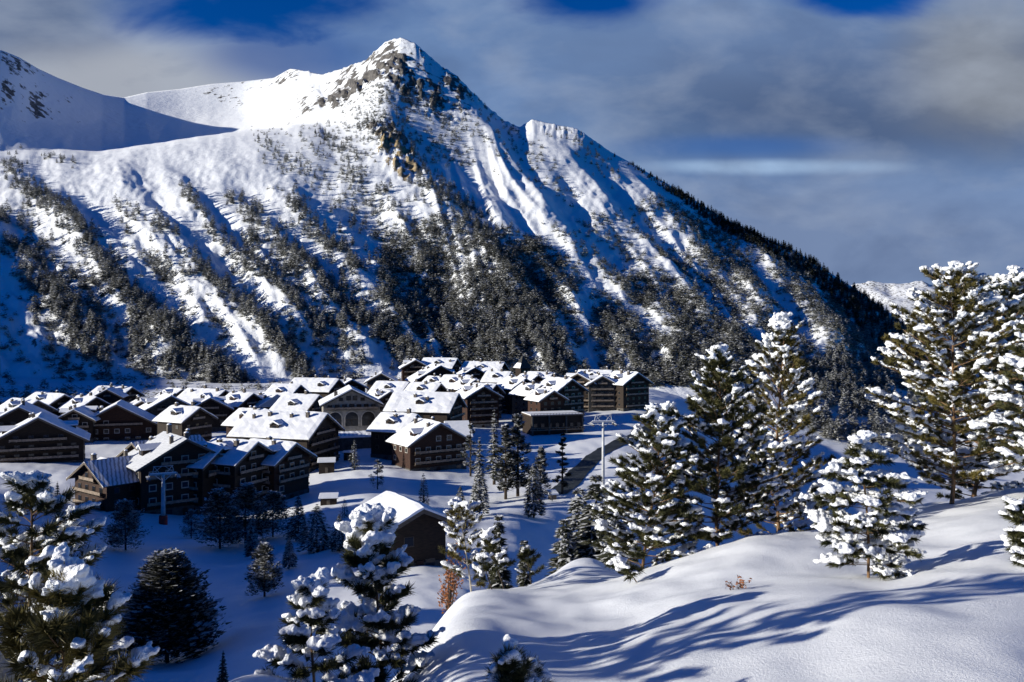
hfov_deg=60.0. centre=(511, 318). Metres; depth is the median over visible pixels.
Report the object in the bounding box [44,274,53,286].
hillside conifer
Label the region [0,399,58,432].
chalet
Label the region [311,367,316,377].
hillside conifer
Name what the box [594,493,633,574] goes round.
valley conifer
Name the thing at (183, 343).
hillside conifer
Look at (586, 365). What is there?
hillside conifer
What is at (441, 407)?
chalet
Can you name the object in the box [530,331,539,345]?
hillside conifer
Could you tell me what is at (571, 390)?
chalet
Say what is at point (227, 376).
hillside conifer
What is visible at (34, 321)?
hillside conifer
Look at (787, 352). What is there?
snow laden pine
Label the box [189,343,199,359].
hillside conifer
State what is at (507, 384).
chalet
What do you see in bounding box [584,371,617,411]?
chalet
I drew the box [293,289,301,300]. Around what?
hillside conifer
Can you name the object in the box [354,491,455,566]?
lone chalet
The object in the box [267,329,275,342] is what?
hillside conifer
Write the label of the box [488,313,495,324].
hillside conifer
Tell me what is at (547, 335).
hillside conifer
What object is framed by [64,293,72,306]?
hillside conifer
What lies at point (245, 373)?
hillside conifer
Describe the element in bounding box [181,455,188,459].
window
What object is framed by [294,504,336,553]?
valley conifer
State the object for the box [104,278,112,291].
hillside conifer
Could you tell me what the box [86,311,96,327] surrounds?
hillside conifer
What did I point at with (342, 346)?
hillside conifer
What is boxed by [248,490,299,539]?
valley conifer
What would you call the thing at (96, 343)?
hillside conifer
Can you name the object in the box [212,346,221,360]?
hillside conifer
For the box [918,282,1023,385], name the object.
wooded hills
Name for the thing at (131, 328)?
hillside conifer
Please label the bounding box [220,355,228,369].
hillside conifer
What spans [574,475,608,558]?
valley conifer
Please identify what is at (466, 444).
valley conifer
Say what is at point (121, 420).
chalet
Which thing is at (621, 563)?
snow laden pine
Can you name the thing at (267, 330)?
hillside conifer
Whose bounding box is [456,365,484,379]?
chalet
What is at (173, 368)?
hillside conifer
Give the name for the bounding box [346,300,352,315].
hillside conifer
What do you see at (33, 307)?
hillside conifer
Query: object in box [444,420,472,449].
annex
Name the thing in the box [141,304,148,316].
hillside conifer
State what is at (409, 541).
window
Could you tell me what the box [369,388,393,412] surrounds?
chalet
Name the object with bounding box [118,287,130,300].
hillside conifer
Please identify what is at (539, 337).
hillside conifer
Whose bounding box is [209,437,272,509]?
apartment block
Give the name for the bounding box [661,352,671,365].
hillside conifer
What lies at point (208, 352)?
hillside conifer
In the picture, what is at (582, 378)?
chalet
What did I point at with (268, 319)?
hillside conifer
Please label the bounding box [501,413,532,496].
valley conifer
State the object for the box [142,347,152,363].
hillside conifer
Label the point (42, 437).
chalet
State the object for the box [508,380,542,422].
chalet
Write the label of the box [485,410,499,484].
valley conifer
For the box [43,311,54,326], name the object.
hillside conifer
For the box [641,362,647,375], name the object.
hillside conifer
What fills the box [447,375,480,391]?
chalet
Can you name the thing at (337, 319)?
hillside conifer
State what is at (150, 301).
hillside conifer
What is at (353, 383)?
chalet
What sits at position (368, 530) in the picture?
snow laden pine
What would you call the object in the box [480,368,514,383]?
chalet
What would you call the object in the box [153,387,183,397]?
chalet
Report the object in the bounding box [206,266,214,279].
hillside conifer
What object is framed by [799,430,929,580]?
snow laden pine
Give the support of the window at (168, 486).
in the apartment block at (167, 447)
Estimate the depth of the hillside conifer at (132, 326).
668.65 m
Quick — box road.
[552,416,683,493]
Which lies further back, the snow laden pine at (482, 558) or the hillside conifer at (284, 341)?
the hillside conifer at (284, 341)
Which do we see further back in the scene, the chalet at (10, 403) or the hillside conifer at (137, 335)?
the hillside conifer at (137, 335)
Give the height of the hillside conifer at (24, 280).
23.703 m
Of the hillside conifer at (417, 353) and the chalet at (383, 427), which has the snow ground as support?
the chalet at (383, 427)
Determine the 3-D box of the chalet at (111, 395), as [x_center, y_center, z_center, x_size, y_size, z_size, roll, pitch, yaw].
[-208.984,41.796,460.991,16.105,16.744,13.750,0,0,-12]
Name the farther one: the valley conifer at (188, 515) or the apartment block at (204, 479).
the apartment block at (204, 479)
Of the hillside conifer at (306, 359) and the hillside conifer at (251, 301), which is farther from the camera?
the hillside conifer at (251, 301)
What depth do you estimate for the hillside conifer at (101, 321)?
671.40 m
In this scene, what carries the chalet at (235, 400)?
on the snow ground
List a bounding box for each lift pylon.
[146,465,180,524]
[588,415,618,497]
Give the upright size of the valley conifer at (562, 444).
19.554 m
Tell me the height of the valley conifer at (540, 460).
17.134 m
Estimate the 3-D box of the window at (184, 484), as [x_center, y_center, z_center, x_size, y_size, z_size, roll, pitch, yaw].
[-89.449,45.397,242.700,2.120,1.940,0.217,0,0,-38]
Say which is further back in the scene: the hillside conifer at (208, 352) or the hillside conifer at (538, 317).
the hillside conifer at (538, 317)
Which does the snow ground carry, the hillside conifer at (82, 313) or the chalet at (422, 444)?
the chalet at (422, 444)
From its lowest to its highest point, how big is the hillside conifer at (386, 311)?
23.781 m
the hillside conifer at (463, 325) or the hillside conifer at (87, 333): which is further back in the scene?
the hillside conifer at (463, 325)
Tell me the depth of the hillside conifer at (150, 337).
649.73 m
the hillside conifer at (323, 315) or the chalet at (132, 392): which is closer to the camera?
the chalet at (132, 392)
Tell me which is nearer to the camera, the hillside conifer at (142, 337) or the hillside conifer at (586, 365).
the hillside conifer at (142, 337)
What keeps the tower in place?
on the snow ground
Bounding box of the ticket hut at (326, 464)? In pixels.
[317,457,335,473]
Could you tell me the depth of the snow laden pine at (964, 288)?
15.71 m
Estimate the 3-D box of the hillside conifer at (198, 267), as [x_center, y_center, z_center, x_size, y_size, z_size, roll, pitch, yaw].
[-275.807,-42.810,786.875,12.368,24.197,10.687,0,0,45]
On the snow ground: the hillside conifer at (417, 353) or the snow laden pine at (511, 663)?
the snow laden pine at (511, 663)
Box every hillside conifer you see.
[20,255,29,268]
[22,270,33,284]
[23,274,34,288]
[27,297,37,311]
[28,295,41,309]
[31,278,39,291]
[32,310,40,324]
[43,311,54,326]
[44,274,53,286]
[49,291,57,302]
[53,296,63,309]
[53,301,62,315]
[59,278,69,292]
[59,320,70,333]
[61,295,68,308]
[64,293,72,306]
[66,309,77,322]
[69,302,78,316]
[74,289,82,303]
[77,304,87,317]
[80,274,87,288]
[80,345,92,360]
[82,337,94,353]
[83,321,92,335]
[83,343,93,357]
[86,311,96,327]
[88,269,96,283]
[92,336,98,350]
[95,315,104,328]
[95,317,103,330]
[95,331,105,345]
[96,283,104,296]
[96,346,104,361]
[98,266,108,280]
[101,340,111,356]
[102,353,113,367]
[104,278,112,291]
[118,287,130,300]
[123,284,131,296]
[126,298,137,312]
[126,340,133,355]
[127,323,136,338]
[127,327,134,340]
[129,337,138,352]
[132,339,141,354]
[133,327,141,342]
[136,335,146,349]
[139,313,147,326]
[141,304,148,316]
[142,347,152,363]
[144,327,152,339]
[145,292,154,303]
[147,295,155,308]
[150,308,160,324]
[152,319,160,333]
[158,347,168,362]
[162,311,170,325]
[164,349,175,366]
[166,346,177,362]
[171,359,180,374]
[172,352,180,365]
[176,321,183,334]
[180,333,187,347]
[180,348,191,363]
[182,315,192,329]
[183,329,191,343]
[187,358,198,371]
[187,364,197,379]
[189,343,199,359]
[197,257,205,271]
[197,345,208,360]
[199,356,207,371]
[202,345,214,360]
[204,365,213,381]
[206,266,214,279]
[211,361,220,377]
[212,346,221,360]
[217,346,228,361]
[217,368,224,380]
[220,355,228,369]
[224,367,233,382]
[227,354,235,368]
[227,367,238,382]
[234,365,245,381]
[235,287,240,300]
[236,302,246,316]
[242,368,248,381]
[247,295,255,308]
[256,308,264,322]
[260,316,266,328]
[262,312,273,327]
[262,324,270,340]
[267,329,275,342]
[269,270,279,284]
[274,315,280,328]
[274,331,284,347]
[278,338,287,351]
[284,352,293,367]
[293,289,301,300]
[297,367,304,376]
[302,353,308,366]
[305,302,315,315]
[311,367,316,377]
[316,365,327,377]
[319,321,327,336]
[320,310,325,323]
[324,279,331,292]
[335,312,341,326]
[337,309,349,324]
[337,333,347,349]
[338,313,349,327]
[342,296,349,309]
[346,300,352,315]
[346,330,356,344]
[349,347,357,364]
[357,344,365,359]
[366,310,374,323]
[368,323,377,338]
[373,320,383,335]
[383,306,390,316]
[397,351,406,366]
[399,335,407,347]
[404,344,412,359]
[407,348,415,358]
[414,339,421,351]
[415,347,422,359]
[417,350,425,360]
[441,307,448,320]
[459,318,466,331]
[459,348,469,363]
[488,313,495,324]
[496,312,503,325]
[500,297,506,310]
[510,339,518,353]
[518,333,527,346]
[520,336,526,351]
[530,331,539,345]
[534,311,541,325]
[536,331,541,342]
[544,329,551,342]
[555,328,561,341]
[560,326,570,338]
[560,361,567,374]
[565,351,574,364]
[582,358,590,368]
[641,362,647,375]
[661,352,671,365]
[701,344,707,354]
[731,360,737,369]
[818,361,825,374]
[829,373,838,386]
[836,374,843,387]
[838,358,847,369]
[860,369,868,382]
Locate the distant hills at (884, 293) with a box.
[851,281,940,321]
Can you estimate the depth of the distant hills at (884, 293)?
6738.93 m
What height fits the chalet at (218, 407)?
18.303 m
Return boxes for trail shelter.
[547,489,558,499]
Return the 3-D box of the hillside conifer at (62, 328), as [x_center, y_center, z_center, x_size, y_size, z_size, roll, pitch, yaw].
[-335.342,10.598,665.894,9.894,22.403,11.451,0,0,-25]
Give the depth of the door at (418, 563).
140.61 m
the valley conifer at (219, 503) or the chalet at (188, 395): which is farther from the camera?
the chalet at (188, 395)
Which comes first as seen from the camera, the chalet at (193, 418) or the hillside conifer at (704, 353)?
the chalet at (193, 418)
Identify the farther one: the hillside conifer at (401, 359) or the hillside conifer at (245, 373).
the hillside conifer at (401, 359)
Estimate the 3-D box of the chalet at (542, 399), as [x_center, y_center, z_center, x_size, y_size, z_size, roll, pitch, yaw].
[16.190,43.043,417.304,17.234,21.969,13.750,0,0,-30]
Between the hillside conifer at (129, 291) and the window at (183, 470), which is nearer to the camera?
the window at (183, 470)
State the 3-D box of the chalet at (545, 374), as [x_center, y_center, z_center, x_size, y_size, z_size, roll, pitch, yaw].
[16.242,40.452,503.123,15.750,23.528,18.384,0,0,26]
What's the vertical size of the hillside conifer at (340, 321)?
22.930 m
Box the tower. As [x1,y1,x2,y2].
[513,355,531,376]
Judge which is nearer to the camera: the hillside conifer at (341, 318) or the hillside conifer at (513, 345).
the hillside conifer at (513, 345)
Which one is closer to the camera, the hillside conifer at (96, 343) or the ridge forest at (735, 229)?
the hillside conifer at (96, 343)
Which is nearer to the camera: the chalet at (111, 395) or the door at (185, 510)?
the door at (185, 510)
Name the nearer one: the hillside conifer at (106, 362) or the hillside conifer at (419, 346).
the hillside conifer at (106, 362)
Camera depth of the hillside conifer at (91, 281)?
756.47 m
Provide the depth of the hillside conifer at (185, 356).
632.86 m
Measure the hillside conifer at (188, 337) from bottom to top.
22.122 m
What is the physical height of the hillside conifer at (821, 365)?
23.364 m
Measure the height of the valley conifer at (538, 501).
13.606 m
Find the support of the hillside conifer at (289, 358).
on the mountain
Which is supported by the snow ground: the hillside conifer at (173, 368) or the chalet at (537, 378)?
the chalet at (537, 378)
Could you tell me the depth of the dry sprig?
9.59 m
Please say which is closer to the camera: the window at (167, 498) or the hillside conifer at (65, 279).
the window at (167, 498)
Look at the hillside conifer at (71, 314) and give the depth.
677.01 m
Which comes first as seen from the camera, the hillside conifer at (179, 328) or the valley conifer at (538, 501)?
the valley conifer at (538, 501)
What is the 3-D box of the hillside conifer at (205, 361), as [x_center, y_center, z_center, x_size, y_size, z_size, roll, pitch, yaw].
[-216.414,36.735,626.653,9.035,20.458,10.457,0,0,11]
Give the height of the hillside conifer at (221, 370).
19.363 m
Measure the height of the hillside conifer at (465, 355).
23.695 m
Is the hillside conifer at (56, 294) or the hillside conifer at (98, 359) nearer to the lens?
the hillside conifer at (98, 359)
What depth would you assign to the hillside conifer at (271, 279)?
760.36 m
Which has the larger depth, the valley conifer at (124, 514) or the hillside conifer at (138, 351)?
the hillside conifer at (138, 351)
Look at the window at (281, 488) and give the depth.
258.15 m
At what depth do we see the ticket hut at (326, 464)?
297.12 m
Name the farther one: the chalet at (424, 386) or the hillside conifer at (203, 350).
the hillside conifer at (203, 350)
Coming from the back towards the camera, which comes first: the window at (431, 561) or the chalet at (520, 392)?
the chalet at (520, 392)
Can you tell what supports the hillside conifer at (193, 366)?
on the mountain
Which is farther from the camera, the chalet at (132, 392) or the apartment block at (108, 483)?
the chalet at (132, 392)
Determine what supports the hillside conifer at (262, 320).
on the mountain
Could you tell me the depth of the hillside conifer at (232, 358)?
630.67 m
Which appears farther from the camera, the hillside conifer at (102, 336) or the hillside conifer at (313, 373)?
the hillside conifer at (102, 336)
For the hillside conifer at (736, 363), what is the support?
on the mountain
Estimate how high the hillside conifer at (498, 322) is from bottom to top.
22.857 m
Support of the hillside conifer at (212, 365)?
on the mountain
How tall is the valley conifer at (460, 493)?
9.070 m
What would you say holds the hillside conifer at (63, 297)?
on the mountain
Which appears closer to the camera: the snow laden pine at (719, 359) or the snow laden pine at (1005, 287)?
the snow laden pine at (719, 359)
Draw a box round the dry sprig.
[725,575,751,589]
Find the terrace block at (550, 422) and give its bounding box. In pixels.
[521,410,584,435]
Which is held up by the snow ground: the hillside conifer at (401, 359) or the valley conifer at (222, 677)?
the valley conifer at (222, 677)
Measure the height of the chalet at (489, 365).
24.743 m
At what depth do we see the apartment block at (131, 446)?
254.90 m
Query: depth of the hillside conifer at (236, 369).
613.54 m
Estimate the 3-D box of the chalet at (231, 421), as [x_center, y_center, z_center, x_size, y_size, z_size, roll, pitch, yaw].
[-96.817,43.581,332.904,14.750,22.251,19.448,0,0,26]
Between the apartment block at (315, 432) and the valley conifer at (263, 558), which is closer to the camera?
the valley conifer at (263, 558)
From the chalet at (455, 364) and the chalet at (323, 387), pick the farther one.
the chalet at (455, 364)
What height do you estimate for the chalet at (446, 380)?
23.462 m
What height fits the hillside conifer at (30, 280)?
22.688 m
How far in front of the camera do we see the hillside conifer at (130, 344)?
645.69 m
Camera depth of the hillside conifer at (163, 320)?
666.05 m
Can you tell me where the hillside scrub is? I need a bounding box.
[0,76,917,413]
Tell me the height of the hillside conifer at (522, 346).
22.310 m
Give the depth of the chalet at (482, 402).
415.67 m
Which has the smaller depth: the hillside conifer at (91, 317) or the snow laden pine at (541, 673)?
the snow laden pine at (541, 673)
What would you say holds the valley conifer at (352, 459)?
on the snow ground
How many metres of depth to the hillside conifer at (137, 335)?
662.79 m
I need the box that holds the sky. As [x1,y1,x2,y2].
[0,0,1023,286]
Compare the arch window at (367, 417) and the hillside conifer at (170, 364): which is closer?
the arch window at (367, 417)
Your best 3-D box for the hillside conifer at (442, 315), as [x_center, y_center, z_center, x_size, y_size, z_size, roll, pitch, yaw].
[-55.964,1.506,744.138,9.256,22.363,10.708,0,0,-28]
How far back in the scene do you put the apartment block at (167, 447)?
241.06 m
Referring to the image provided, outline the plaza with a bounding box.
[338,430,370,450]
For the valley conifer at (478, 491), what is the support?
on the snow ground
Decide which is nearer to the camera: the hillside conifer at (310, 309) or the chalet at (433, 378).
the chalet at (433, 378)
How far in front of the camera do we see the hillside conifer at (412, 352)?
664.08 m
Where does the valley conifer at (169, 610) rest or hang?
on the snow ground
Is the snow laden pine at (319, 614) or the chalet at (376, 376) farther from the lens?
the chalet at (376, 376)
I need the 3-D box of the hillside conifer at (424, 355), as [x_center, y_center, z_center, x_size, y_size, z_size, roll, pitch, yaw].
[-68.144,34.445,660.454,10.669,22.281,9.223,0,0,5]
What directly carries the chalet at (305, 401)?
on the snow ground
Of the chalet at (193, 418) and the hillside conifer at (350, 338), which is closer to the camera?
the chalet at (193, 418)
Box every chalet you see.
[0,398,58,412]
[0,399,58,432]
[0,412,90,462]
[27,390,71,415]
[57,404,100,442]
[58,392,110,410]
[87,385,144,402]
[94,383,128,403]
[94,399,156,440]
[130,395,146,406]
[138,391,190,415]
[152,401,217,441]
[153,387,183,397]
[177,384,229,403]
[193,394,233,431]
[221,405,268,437]
[224,388,262,415]
[254,392,279,408]
[265,381,311,395]
[269,390,322,411]
[289,374,345,397]
[340,376,368,391]
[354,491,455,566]
[364,371,397,391]
[366,408,420,459]
[367,378,409,393]
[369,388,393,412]
[383,389,466,422]
[386,416,466,470]
[398,358,427,381]
[403,378,449,391]
[405,363,457,381]
[421,356,461,372]
[422,373,441,382]
[439,372,470,389]
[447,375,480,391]
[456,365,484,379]
[456,382,503,427]
[458,358,509,371]
[474,380,505,417]
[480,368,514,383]
[497,374,531,414]
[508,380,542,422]
[517,371,543,383]
[524,386,568,411]
[527,369,556,380]
[539,373,588,413]
[566,370,596,411]
[577,366,612,374]
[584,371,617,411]
[608,367,653,410]
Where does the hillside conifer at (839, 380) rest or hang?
on the mountain
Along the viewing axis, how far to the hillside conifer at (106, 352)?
639.88 m
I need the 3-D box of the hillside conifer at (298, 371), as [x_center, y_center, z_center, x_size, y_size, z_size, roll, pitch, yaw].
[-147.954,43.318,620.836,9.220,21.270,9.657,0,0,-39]
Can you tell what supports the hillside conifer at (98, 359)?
on the mountain
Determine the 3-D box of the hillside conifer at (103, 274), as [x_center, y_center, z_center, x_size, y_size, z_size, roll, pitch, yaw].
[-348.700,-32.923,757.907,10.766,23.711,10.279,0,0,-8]
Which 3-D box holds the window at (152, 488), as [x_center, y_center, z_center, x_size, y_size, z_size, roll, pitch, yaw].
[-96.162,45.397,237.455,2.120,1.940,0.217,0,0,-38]
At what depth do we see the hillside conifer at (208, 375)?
613.41 m
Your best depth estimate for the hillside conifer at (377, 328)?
698.26 m
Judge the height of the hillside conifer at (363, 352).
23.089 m
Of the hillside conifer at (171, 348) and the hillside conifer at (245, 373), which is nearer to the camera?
the hillside conifer at (245, 373)
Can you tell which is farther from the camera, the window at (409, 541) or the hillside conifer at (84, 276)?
the hillside conifer at (84, 276)
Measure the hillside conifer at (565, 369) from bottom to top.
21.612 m
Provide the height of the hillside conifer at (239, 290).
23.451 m
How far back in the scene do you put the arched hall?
373.04 m
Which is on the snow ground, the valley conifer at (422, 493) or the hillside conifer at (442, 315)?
the valley conifer at (422, 493)
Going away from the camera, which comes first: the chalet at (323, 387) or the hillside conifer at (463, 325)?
the chalet at (323, 387)
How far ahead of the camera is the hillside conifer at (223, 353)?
638.32 m
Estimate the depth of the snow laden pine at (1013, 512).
8.97 m
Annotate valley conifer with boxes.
[52,483,61,513]
[99,498,152,550]
[117,547,231,665]
[179,509,202,538]
[192,487,249,548]
[216,652,228,681]
[221,482,272,542]
[242,542,284,596]
[243,514,258,558]
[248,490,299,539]
[281,536,298,568]
[284,495,307,541]
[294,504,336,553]
[327,514,345,551]
[340,500,350,517]
[348,440,359,469]
[370,459,384,488]
[418,473,429,504]
[453,486,467,522]
[460,423,476,475]
[468,465,489,513]
[471,437,488,498]
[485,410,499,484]
[486,514,513,588]
[492,423,519,499]
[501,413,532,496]
[515,540,532,586]
[523,463,547,517]
[530,446,551,497]
[544,519,576,576]
[552,433,572,493]
[566,488,589,559]
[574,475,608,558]
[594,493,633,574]
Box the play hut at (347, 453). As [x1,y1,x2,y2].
[342,450,353,460]
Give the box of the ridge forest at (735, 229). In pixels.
[614,152,956,406]
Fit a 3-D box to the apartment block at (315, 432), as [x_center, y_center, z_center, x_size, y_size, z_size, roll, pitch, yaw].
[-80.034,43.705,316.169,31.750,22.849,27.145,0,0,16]
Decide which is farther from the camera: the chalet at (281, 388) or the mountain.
the mountain
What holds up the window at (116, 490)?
in the apartment block at (108, 483)
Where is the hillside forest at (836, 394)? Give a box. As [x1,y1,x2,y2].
[0,92,927,454]
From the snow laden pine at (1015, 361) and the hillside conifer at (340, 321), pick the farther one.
the hillside conifer at (340, 321)
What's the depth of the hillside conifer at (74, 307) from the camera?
682.55 m
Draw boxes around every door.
[183,508,187,514]
[416,560,423,565]
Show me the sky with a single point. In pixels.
(882, 141)
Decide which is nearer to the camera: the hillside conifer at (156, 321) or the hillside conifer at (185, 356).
the hillside conifer at (185, 356)
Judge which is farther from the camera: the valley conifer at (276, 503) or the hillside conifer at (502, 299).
the hillside conifer at (502, 299)
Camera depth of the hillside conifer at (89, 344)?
643.45 m
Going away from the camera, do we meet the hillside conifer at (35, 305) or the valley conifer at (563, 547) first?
the valley conifer at (563, 547)
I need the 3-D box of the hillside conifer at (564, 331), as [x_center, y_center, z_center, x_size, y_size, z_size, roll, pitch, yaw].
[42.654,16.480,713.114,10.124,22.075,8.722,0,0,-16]
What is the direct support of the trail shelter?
on the snow ground
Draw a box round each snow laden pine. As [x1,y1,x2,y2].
[0,470,133,681]
[0,542,159,681]
[252,567,379,681]
[330,503,445,681]
[438,496,496,591]
[475,551,500,588]
[480,525,517,588]
[481,634,539,681]
[515,545,545,583]
[525,653,554,681]
[589,401,712,569]
[610,553,644,581]
[635,343,793,545]
[709,311,835,535]
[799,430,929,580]
[864,260,1023,503]
[886,265,1023,499]
[967,320,1023,466]
[998,495,1023,566]
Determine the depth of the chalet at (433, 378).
500.22 m
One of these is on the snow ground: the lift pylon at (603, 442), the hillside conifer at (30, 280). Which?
the lift pylon at (603, 442)
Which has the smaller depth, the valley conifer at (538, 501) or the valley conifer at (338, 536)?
the valley conifer at (338, 536)
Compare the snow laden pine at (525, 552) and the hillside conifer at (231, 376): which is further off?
the hillside conifer at (231, 376)
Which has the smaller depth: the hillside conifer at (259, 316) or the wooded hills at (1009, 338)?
the hillside conifer at (259, 316)
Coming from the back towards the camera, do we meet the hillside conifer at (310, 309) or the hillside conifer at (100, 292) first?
the hillside conifer at (100, 292)
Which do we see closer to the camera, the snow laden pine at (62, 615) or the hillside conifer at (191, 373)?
the snow laden pine at (62, 615)
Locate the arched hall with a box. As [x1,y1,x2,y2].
[318,385,383,431]
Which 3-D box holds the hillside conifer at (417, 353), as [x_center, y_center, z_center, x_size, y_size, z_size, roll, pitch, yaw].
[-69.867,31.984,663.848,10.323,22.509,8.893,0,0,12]
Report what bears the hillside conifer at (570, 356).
on the mountain
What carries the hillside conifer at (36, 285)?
on the mountain
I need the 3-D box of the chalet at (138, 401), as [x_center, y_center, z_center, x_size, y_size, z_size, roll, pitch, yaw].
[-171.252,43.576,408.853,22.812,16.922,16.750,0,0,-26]
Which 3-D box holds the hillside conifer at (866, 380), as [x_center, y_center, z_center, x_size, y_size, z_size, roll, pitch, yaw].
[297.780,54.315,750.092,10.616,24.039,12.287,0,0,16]
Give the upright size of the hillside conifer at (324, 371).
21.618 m
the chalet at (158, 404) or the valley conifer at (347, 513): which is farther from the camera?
the chalet at (158, 404)
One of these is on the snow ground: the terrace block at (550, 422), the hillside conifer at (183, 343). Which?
the terrace block at (550, 422)
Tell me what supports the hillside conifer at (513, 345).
on the mountain
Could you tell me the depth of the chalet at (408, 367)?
560.32 m
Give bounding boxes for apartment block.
[66,449,138,511]
[115,428,204,456]
[126,423,223,514]
[186,439,228,513]
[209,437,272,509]
[227,410,344,471]
[249,436,316,501]
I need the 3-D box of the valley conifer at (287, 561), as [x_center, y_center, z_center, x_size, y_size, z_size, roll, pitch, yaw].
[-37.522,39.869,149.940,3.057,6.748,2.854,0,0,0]
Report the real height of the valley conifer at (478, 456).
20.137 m
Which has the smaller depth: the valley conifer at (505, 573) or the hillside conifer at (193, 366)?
the valley conifer at (505, 573)
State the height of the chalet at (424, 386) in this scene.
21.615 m
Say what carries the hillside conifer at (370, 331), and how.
on the mountain
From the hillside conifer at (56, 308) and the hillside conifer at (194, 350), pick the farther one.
the hillside conifer at (56, 308)
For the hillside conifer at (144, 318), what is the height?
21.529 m
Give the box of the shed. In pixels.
[318,492,338,505]
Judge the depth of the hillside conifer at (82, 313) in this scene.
684.50 m
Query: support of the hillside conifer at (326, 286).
on the mountain
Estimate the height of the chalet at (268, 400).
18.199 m
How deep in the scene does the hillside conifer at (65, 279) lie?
720.73 m
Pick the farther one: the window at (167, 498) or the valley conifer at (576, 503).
the window at (167, 498)
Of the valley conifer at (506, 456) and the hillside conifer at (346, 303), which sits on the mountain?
the hillside conifer at (346, 303)
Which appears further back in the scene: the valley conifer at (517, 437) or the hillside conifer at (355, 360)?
the hillside conifer at (355, 360)
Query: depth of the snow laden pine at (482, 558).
14.46 m
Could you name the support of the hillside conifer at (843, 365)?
on the mountain
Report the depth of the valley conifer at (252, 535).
169.40 m
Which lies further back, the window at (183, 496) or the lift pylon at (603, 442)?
the lift pylon at (603, 442)
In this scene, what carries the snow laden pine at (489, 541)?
on the snow ground
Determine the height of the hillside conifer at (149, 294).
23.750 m
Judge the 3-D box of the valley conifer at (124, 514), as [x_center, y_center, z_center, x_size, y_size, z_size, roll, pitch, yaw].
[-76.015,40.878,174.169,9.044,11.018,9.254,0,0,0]
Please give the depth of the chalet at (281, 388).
449.12 m
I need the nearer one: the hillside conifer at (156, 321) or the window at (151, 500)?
the window at (151, 500)
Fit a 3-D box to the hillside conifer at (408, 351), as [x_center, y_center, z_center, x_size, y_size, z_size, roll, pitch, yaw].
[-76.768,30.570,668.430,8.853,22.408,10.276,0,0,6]
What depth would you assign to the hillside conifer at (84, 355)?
634.15 m
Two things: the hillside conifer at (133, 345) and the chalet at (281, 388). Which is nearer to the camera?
the chalet at (281, 388)
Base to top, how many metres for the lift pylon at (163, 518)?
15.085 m
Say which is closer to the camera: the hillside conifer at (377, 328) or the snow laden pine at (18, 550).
the snow laden pine at (18, 550)
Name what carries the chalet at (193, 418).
on the snow ground
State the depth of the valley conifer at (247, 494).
189.94 m
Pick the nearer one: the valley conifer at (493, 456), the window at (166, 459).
the window at (166, 459)
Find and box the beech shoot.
[437,542,465,613]
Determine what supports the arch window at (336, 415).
in the arched hall
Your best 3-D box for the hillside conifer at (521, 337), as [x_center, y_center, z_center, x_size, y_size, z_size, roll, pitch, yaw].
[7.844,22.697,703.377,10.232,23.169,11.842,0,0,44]
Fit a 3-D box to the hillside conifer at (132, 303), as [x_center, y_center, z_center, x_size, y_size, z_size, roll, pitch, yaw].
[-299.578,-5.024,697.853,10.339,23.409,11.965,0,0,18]
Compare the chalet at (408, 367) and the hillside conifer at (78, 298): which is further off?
the hillside conifer at (78, 298)
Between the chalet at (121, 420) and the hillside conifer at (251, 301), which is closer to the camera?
the chalet at (121, 420)
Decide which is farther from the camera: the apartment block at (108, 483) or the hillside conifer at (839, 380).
the hillside conifer at (839, 380)
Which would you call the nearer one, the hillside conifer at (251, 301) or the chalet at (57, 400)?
the chalet at (57, 400)
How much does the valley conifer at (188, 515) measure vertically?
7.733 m
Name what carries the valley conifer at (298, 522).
on the snow ground
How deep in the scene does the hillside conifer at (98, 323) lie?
670.33 m
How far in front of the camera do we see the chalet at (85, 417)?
353.57 m
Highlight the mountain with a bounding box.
[0,38,1023,459]
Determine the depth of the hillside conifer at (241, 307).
686.70 m
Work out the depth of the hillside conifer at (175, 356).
629.50 m
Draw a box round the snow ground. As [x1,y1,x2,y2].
[0,376,1023,681]
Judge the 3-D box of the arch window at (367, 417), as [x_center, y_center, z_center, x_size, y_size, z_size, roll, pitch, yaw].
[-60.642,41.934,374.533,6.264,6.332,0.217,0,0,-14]
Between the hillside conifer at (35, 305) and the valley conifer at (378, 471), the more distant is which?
the hillside conifer at (35, 305)
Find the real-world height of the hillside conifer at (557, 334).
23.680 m
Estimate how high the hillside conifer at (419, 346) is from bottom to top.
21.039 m
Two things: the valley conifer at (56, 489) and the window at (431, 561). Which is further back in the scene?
the valley conifer at (56, 489)
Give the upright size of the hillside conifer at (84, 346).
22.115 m
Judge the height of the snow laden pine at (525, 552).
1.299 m
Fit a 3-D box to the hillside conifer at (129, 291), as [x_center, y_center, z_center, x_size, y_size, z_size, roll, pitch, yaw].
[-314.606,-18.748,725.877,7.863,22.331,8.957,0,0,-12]
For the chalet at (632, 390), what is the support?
on the snow ground
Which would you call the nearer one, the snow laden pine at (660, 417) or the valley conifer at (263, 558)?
the snow laden pine at (660, 417)
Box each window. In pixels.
[114,487,119,493]
[149,484,156,491]
[149,497,156,502]
[164,456,171,461]
[165,482,172,489]
[165,495,172,500]
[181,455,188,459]
[181,468,188,472]
[181,481,188,488]
[181,493,188,498]
[224,467,229,471]
[279,485,284,492]
[330,411,342,425]
[344,411,358,425]
[361,410,375,425]
[404,536,413,547]
[425,558,434,565]
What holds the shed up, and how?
on the snow ground
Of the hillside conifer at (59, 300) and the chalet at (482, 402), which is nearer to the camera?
the chalet at (482, 402)
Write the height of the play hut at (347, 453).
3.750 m

